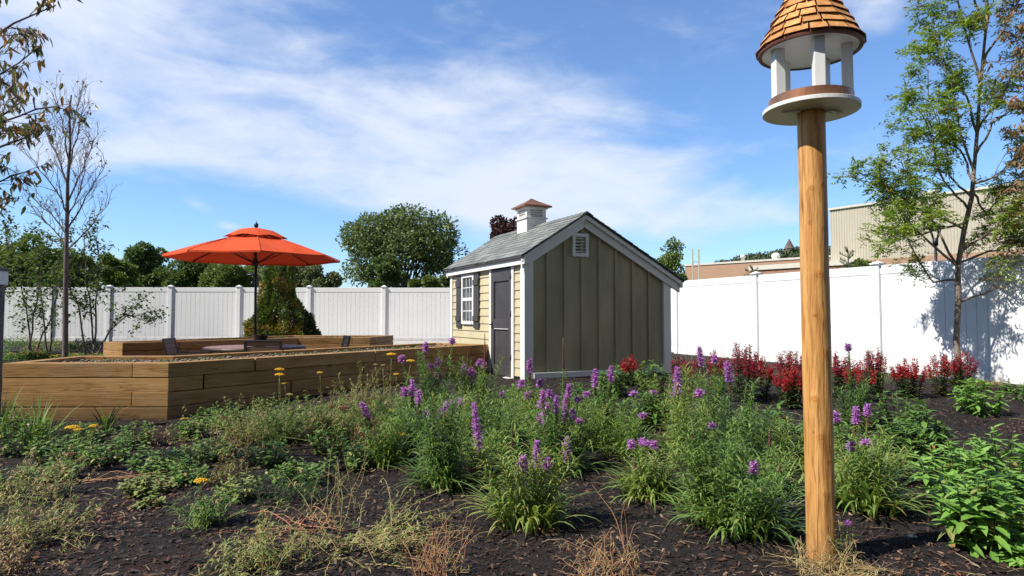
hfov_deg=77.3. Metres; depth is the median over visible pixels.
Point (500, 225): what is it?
purple tree
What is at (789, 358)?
cardinal flower
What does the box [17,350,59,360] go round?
border plant
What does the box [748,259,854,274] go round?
brick building
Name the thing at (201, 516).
yarrow
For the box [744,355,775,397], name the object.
cardinal flower
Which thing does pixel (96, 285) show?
sapling
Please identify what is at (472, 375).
blazing star
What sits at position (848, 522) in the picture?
spindly blazing star
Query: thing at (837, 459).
blazing star
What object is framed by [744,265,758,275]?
pine tree
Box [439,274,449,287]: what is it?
round tree
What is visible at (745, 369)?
cardinal flower
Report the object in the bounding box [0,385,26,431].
grass tuft
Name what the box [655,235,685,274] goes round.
birch tree
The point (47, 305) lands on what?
sapling
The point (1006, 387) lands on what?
leafy perennial
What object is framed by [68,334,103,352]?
border plant
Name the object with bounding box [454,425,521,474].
blazing star
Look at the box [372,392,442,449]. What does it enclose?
blazing star
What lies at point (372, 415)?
shrub
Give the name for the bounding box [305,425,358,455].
shrub
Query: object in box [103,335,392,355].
raised bed
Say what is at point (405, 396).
shrub
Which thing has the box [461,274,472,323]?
window
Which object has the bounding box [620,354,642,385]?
cardinal flower
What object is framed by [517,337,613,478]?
blazing star
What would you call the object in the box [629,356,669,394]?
leafy perennial
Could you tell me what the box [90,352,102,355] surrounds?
border plant
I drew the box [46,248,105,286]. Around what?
hedgerow tree
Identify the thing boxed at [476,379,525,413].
blazing star
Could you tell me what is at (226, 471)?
dry yarrow
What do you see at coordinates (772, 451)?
blazing star
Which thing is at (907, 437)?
leafy perennial
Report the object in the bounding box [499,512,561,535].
dead leaves
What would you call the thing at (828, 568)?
dry grass
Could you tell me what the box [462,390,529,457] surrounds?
blazing star
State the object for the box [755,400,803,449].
leafy perennial
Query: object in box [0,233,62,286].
hedgerow tree
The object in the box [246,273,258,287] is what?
street lamp
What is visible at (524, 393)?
leafy perennial
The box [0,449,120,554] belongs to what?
dry yarrow
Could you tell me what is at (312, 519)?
collapsed yarrow
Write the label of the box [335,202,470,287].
broad tree
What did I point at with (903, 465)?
blazing star
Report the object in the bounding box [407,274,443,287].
round tree
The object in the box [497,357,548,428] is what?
blazing star
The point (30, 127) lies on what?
overhanging tree
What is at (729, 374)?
blazing star
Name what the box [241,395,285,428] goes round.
shrub
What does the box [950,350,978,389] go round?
cardinal flower
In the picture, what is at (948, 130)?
young tree
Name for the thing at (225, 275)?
hedgerow tree
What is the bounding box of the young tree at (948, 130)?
[827,0,1023,380]
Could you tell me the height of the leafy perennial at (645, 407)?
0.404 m
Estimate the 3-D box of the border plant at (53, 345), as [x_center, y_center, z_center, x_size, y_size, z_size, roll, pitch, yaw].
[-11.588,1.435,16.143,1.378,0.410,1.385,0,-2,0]
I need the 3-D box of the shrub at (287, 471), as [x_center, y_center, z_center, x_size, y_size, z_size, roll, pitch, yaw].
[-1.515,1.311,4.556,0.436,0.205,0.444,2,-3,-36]
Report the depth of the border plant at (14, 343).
16.37 m
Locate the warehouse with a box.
[828,183,1023,264]
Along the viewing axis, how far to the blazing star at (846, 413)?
6.41 m
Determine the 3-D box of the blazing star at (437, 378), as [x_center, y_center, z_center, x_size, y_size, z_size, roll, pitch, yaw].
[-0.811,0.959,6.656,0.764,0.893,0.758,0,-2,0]
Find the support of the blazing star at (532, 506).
on the ground at (548, 564)
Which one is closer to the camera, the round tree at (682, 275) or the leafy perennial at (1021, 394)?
the leafy perennial at (1021, 394)
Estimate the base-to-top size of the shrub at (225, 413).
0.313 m
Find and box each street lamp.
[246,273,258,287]
[924,225,944,260]
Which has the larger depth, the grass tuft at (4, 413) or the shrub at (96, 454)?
the grass tuft at (4, 413)
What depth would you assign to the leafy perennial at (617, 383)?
8.05 m
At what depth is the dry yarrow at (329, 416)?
5.83 m
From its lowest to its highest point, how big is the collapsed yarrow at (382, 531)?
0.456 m
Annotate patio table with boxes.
[202,344,305,352]
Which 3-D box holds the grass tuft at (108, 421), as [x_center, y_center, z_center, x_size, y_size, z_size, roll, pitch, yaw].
[-3.957,1.236,6.260,0.645,0.357,0.554,0,-2,0]
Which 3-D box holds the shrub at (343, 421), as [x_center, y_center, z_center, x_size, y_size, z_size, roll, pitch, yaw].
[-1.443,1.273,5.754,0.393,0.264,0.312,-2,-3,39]
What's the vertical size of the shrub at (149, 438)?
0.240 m
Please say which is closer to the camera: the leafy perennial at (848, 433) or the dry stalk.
the dry stalk
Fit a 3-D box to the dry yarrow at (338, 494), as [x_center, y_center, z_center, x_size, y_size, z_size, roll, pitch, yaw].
[-1.128,1.165,3.930,0.452,0.416,0.396,-1,-3,24]
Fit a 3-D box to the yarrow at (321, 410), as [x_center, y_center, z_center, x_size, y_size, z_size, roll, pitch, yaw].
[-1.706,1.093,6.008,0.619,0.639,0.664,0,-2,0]
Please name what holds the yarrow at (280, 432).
on the ground at (548, 564)
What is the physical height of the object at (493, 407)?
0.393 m
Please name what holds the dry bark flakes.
on the ground at (548, 564)
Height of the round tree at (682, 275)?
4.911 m
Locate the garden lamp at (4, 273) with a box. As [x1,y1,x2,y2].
[0,266,11,421]
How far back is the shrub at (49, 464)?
4.59 m
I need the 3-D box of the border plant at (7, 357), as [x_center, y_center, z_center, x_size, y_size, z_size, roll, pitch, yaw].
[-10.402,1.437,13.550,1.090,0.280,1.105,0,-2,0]
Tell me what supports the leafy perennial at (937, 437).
on the ground at (548, 564)
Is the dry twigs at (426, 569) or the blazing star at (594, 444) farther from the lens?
the blazing star at (594, 444)
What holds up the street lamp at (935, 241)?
on the ground at (548, 564)
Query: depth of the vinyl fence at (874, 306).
10.96 m
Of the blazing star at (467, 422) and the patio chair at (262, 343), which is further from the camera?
the patio chair at (262, 343)
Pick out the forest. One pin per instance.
(780, 251)
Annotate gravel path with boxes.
[393,341,449,344]
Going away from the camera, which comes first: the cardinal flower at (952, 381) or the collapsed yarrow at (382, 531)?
the collapsed yarrow at (382, 531)
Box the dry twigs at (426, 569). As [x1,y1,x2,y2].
[385,508,477,575]
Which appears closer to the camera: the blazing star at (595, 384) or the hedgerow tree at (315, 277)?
the blazing star at (595, 384)
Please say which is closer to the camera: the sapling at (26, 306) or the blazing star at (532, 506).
the blazing star at (532, 506)
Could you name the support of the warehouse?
on the ground at (548, 564)
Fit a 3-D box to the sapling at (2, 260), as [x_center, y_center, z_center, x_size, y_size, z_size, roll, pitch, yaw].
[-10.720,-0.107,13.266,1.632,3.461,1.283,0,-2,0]
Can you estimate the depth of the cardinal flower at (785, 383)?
7.39 m
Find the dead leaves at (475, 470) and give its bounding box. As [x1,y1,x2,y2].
[444,447,497,488]
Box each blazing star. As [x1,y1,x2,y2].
[343,397,421,473]
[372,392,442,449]
[384,379,491,496]
[397,337,455,425]
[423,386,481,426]
[424,385,491,452]
[443,333,502,424]
[450,402,601,537]
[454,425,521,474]
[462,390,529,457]
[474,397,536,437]
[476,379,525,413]
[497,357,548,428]
[510,403,570,456]
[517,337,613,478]
[525,393,584,431]
[558,394,618,451]
[574,365,642,434]
[585,390,662,459]
[597,437,691,511]
[634,362,716,465]
[635,374,701,430]
[649,346,739,429]
[649,391,722,446]
[653,388,774,537]
[669,428,805,558]
[690,361,790,471]
[711,401,796,457]
[727,435,804,500]
[753,411,837,473]
[784,402,932,518]
[791,434,885,481]
[832,343,878,430]
[834,519,859,565]
[847,432,938,486]
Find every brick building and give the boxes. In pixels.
[684,253,830,280]
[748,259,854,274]
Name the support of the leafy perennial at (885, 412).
on the ground at (548, 564)
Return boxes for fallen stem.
[83,470,189,484]
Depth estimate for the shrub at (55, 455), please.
5.13 m
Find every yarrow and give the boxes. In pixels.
[0,424,99,452]
[0,443,107,507]
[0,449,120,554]
[0,508,68,575]
[50,452,91,469]
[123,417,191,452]
[163,476,251,534]
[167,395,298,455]
[182,418,408,451]
[185,443,259,486]
[189,501,336,575]
[206,504,344,557]
[221,405,378,444]
[234,461,348,508]
[240,368,331,445]
[253,389,387,443]
[265,453,485,575]
[288,443,366,518]
[300,371,356,436]
[325,363,425,433]
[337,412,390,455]
[342,353,425,434]
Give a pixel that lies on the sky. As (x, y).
(298, 119)
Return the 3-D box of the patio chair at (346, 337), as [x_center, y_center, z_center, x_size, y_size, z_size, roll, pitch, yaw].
[-3.686,1.433,12.966,0.715,0.933,0.635,1,-3,-25]
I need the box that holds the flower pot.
[253,325,267,346]
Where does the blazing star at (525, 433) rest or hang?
on the ground at (548, 564)
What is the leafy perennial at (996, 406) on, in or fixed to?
on the ground at (548, 564)
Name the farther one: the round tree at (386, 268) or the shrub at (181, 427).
the round tree at (386, 268)
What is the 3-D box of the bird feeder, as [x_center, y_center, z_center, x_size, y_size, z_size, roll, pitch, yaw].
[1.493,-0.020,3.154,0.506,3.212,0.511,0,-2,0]
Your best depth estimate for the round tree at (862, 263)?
21.79 m
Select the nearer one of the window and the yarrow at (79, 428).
the yarrow at (79, 428)
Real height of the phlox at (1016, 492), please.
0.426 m
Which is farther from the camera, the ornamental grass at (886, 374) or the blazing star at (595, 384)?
the ornamental grass at (886, 374)
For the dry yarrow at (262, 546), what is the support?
on the ground at (548, 564)
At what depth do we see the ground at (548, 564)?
3.83 m
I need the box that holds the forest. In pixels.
[683,246,830,274]
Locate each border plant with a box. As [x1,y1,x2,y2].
[3,334,44,350]
[3,350,49,361]
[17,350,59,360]
[20,337,82,351]
[50,352,90,357]
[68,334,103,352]
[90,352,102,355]
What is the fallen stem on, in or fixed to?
on the ground at (548, 564)
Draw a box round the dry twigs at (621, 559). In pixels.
[551,523,669,575]
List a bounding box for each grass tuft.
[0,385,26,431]
[0,391,82,448]
[75,396,147,430]
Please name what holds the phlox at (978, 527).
on the ground at (548, 564)
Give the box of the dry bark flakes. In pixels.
[2,387,1023,575]
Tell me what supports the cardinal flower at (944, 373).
on the ground at (548, 564)
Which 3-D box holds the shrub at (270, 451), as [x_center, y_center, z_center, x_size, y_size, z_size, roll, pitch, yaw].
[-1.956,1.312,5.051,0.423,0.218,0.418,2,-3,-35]
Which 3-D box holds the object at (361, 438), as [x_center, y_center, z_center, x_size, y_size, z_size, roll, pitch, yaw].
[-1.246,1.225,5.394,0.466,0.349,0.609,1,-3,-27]
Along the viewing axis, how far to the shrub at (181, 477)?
4.54 m
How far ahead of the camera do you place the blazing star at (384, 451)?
5.04 m
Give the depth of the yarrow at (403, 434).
5.42 m
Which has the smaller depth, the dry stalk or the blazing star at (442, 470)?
the dry stalk
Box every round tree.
[364,252,407,287]
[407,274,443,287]
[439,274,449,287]
[677,272,687,280]
[844,257,871,267]
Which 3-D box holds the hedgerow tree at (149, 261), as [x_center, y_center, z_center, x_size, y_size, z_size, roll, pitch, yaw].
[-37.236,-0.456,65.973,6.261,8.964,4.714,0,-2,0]
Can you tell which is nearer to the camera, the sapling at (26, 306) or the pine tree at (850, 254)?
the sapling at (26, 306)
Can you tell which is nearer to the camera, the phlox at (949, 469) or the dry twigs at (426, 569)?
the dry twigs at (426, 569)
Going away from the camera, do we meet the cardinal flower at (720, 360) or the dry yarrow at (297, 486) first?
the dry yarrow at (297, 486)
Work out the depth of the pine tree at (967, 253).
16.02 m
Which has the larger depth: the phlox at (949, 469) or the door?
the door
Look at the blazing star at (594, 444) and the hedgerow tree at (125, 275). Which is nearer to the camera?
the blazing star at (594, 444)
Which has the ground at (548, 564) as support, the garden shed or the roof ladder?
the garden shed
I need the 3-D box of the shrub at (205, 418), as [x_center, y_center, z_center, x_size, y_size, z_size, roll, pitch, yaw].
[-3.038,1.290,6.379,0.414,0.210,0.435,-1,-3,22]
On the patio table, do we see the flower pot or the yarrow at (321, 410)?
the flower pot
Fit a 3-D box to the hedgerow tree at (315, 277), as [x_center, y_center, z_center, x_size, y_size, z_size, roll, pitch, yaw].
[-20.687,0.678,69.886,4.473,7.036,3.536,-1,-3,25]
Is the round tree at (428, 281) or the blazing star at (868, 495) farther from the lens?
the round tree at (428, 281)
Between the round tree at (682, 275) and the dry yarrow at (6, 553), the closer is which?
the dry yarrow at (6, 553)
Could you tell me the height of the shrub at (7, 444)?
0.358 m
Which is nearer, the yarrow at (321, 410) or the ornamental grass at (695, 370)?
the yarrow at (321, 410)
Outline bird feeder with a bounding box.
[755,0,866,567]
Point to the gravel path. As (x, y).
(404, 342)
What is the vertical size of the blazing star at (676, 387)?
0.797 m
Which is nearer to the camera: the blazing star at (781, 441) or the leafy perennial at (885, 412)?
the blazing star at (781, 441)
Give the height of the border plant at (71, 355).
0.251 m
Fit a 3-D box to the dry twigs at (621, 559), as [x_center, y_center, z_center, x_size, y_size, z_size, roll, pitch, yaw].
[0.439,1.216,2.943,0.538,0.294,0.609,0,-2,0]
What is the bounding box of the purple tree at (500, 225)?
[489,215,516,240]
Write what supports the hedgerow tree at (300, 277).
on the ground at (548, 564)
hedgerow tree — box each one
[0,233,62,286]
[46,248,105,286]
[96,251,139,286]
[122,241,173,286]
[158,259,215,286]
[197,263,261,287]
[242,265,266,277]
[258,265,315,287]
[301,265,343,287]
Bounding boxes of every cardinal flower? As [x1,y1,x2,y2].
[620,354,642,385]
[670,354,700,400]
[705,350,729,392]
[724,342,759,402]
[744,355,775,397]
[770,363,802,408]
[775,350,801,392]
[832,350,848,397]
[842,359,877,401]
[859,347,886,394]
[889,358,927,397]
[927,353,951,395]
[947,361,959,385]
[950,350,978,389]
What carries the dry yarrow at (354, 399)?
on the ground at (548, 564)
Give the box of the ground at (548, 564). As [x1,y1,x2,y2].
[0,341,1023,575]
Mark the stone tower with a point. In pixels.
(789, 245)
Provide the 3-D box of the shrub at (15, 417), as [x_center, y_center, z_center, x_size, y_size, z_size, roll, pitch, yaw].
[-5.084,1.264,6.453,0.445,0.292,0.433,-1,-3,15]
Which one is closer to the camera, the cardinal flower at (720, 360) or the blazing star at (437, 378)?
the blazing star at (437, 378)
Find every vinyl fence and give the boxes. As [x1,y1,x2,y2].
[3,285,449,341]
[671,254,1023,383]
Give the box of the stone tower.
[784,239,794,253]
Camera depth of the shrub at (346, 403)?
6.66 m
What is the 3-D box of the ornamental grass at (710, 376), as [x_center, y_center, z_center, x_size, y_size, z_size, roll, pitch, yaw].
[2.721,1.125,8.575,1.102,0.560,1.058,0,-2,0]
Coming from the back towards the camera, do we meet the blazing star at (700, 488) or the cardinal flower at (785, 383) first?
the cardinal flower at (785, 383)
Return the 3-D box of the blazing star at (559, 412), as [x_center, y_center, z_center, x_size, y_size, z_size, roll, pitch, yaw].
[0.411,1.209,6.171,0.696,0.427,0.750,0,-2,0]
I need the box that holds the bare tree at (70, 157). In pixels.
[9,70,122,356]
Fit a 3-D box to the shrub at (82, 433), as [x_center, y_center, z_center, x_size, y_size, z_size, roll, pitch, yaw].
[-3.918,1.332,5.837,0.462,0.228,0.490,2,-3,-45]
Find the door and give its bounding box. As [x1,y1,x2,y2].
[489,268,510,376]
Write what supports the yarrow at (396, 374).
on the ground at (548, 564)
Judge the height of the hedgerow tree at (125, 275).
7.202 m
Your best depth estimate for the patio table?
11.49 m
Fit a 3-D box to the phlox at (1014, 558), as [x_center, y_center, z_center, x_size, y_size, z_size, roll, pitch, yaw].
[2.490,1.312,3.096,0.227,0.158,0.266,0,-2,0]
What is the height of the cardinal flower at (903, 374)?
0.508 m
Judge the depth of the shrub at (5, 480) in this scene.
4.26 m
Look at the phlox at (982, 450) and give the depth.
4.44 m
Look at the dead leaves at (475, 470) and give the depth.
4.57 m
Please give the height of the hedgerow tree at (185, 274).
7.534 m
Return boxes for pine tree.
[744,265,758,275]
[833,246,859,268]
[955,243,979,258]
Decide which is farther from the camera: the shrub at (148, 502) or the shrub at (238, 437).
the shrub at (238, 437)
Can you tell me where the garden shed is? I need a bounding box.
[443,199,685,379]
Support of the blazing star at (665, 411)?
on the ground at (548, 564)
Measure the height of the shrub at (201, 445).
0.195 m
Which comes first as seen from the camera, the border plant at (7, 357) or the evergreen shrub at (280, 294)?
the border plant at (7, 357)
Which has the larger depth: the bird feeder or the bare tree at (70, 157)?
the bare tree at (70, 157)
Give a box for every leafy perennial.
[505,380,544,406]
[559,381,606,421]
[598,363,632,397]
[616,392,676,431]
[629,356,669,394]
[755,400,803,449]
[833,418,862,454]
[862,389,935,435]
[869,416,943,463]
[900,405,959,453]
[946,377,1011,417]
[991,378,1022,393]
[1008,382,1023,400]
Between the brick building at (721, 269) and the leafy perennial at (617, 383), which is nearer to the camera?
the leafy perennial at (617, 383)
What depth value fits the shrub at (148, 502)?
4.00 m
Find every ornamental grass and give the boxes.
[659,347,724,392]
[692,354,734,392]
[855,358,912,385]
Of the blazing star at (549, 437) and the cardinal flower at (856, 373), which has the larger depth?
the cardinal flower at (856, 373)
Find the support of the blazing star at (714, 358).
on the ground at (548, 564)
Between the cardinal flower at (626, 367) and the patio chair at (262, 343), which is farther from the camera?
the patio chair at (262, 343)
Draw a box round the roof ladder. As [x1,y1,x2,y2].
[692,249,699,279]
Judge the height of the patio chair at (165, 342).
0.933 m
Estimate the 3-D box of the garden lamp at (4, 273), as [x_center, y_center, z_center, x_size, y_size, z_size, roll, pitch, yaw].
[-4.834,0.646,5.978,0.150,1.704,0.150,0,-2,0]
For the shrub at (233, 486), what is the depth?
4.12 m
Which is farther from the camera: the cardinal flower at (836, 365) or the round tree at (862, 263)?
the round tree at (862, 263)
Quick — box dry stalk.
[593,486,629,554]
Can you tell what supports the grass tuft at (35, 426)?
on the ground at (548, 564)
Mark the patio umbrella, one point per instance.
(256, 246)
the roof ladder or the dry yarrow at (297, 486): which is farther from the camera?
the roof ladder
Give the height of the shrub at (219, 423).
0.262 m
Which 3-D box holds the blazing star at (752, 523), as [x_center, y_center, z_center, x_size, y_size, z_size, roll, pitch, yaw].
[1.271,1.087,3.529,0.920,0.572,0.942,0,-2,0]
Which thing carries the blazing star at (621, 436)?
on the ground at (548, 564)
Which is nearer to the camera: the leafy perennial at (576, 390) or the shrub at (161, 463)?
the shrub at (161, 463)
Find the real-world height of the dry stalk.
0.306 m
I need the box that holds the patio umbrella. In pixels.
[162,221,339,339]
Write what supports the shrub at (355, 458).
on the ground at (548, 564)
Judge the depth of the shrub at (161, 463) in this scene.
4.87 m
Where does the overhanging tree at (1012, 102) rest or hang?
on the ground at (548, 564)
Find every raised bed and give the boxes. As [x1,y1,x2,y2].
[1,343,487,420]
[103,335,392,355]
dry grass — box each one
[762,527,903,575]
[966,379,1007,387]
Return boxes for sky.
[0,0,1023,287]
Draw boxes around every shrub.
[0,411,56,457]
[0,464,37,498]
[1,402,33,427]
[24,430,94,464]
[28,457,82,482]
[52,421,113,445]
[77,436,152,467]
[113,420,157,448]
[116,471,177,497]
[126,448,196,474]
[131,495,167,508]
[157,460,209,486]
[166,419,208,440]
[173,437,237,461]
[180,407,228,428]
[206,400,248,433]
[213,471,262,502]
[217,408,264,436]
[234,439,289,468]
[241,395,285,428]
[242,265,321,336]
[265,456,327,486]
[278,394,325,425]
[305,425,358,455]
[324,390,365,422]
[324,440,373,473]
[337,415,372,445]
[351,402,393,429]
[388,381,423,411]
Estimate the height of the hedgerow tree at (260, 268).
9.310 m
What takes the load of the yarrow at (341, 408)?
on the ground at (548, 564)
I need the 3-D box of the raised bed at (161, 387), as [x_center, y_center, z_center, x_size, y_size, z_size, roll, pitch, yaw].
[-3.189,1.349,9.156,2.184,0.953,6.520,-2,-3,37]
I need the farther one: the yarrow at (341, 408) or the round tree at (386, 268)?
the round tree at (386, 268)
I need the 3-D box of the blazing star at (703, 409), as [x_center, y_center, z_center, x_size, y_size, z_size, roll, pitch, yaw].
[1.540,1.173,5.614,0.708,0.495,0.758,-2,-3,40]
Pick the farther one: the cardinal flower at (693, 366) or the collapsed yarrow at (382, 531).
the cardinal flower at (693, 366)
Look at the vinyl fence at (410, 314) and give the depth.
21.57 m
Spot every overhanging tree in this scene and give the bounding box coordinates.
[0,0,97,222]
[979,0,1023,195]
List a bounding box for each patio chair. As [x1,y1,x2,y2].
[162,337,211,355]
[244,340,281,351]
[312,335,350,348]
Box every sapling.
[0,208,35,303]
[1,220,79,350]
[19,215,83,353]
[31,210,169,355]
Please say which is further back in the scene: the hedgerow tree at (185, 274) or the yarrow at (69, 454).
the hedgerow tree at (185, 274)
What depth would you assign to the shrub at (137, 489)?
4.25 m
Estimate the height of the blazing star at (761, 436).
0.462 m
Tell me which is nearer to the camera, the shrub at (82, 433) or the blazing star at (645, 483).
the blazing star at (645, 483)
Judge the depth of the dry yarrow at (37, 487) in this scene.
4.17 m
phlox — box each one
[906,433,1005,504]
[922,468,1023,561]
[955,423,1023,490]
[972,460,1023,541]
[995,540,1023,569]
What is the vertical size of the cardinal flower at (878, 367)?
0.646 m

